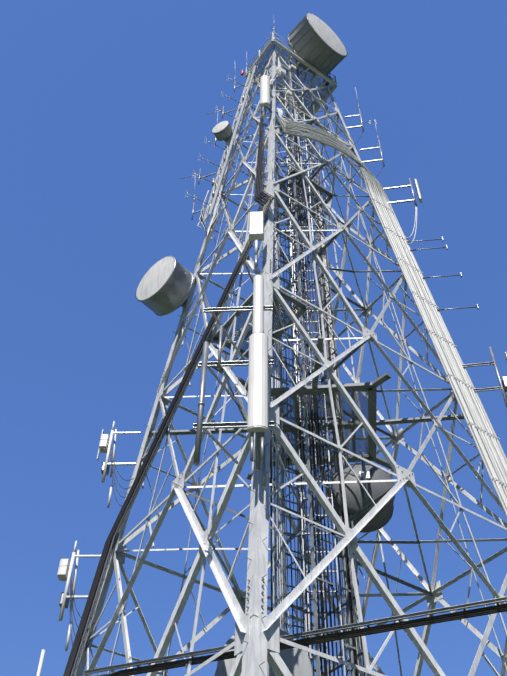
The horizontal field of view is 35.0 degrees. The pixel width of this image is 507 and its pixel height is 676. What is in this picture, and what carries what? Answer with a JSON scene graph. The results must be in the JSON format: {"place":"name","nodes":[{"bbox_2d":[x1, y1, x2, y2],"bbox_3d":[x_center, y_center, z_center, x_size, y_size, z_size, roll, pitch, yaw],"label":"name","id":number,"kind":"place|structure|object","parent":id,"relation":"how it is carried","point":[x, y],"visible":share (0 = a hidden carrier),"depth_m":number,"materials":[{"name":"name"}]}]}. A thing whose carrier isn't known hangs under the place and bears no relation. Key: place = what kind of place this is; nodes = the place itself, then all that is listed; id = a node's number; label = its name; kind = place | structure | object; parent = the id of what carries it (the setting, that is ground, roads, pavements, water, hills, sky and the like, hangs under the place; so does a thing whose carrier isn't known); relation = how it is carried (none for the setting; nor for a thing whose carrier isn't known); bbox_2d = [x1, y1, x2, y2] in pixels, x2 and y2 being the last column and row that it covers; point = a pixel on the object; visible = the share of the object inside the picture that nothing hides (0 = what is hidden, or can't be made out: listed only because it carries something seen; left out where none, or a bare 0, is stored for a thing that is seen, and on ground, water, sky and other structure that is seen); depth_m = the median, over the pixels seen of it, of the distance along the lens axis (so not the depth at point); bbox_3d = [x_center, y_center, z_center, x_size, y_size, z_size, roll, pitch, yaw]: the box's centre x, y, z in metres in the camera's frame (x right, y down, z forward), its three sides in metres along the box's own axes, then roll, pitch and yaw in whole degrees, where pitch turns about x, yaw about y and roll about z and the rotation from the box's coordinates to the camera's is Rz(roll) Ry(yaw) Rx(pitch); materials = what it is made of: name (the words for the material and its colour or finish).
{"place":"outdoors","nodes":[
{"label":"outdoors","id":0,"kind":"place"},
{"bbox_2d":[0,0,506,675],"label":"sky","id":1,"kind":"structure","parent":0,"point":[104,104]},
{"label":"ground","id":2,"kind":"structure","parent":0,"visible":0},
{"bbox_2d":[59,13,506,675],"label":"tower galvanized fittings","id":3,"kind":"object","parent":2,"relation":"on","point":[199,425],"visible":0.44,"depth_m":19.57,"materials":[{"name":"metal"}]},
{"bbox_2d":[136,14,346,299],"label":"dish radomes","id":4,"kind":"object","parent":3,"relation":"on","point":[155,278],"visible":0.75,"depth_m":31.30,"materials":[{"name":"grey plastic"}]},
{"bbox_2d":[36,64,506,675],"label":"panel antennas","id":5,"kind":"object","parent":3,"relation":"on","point":[258,386],"visible":0.92,"depth_m":20.81,"materials":[{"name":"white plastic"}]},
{"bbox_2d":[331,463,394,532],"bbox_3d":[3.300,4.611,24.202,1.957,1.957,1.478,-1,-47,2],"label":"dish","id":6,"kind":"object","parent":3,"relation":"attached to","point":[356,501],"visible":0.46,"depth_m":23.83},
{"bbox_2d":[277,108,506,516],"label":"grey feeder cables","id":7,"kind":"object","parent":3,"relation":"attached to","point":[460,388],"visible":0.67,"depth_m":29.18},
{"bbox_2d":[63,57,506,675],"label":"feeder cables","id":8,"kind":"object","parent":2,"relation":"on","point":[335,635],"depth_m":24.96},
{"bbox_2d":[73,31,506,675],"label":"lattice tower","id":9,"kind":"structure","parent":2,"relation":"on","point":[257,633],"depth_m":23.89,"materials":[{"name":"metal"}]},
{"bbox_2d":[135,256,193,315],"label":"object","id":10,"kind":"object","parent":9,"relation":"attached to","point":[171,295],"visible":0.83,"depth_m":30.27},
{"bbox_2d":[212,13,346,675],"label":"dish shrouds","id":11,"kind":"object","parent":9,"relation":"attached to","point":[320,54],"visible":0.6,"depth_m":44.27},
{"bbox_2d":[149,169,463,501],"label":"platform beams","id":12,"kind":"structure","parent":9,"relation":"attached to","point":[315,388],"depth_m":25.95,"materials":[{"name":"metal"}]},
{"bbox_2d":[222,44,367,457],"bbox_3d":[1.648,-6.315,35.462,6.619,25.720,5.264,28,-53,-23],"label":"platform grating","id":13,"kind":"object","parent":12,"relation":"on","point":[296,308],"depth_m":26.21,"materials":[{"name":"grey metal"}]},
{"bbox_2d":[183,63,433,675],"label":"tower interior ladders","id":14,"kind":"object","parent":2,"relation":"on","point":[317,670],"visible":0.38,"depth_m":25.67,"materials":[{"name":"metal"}]}
]}

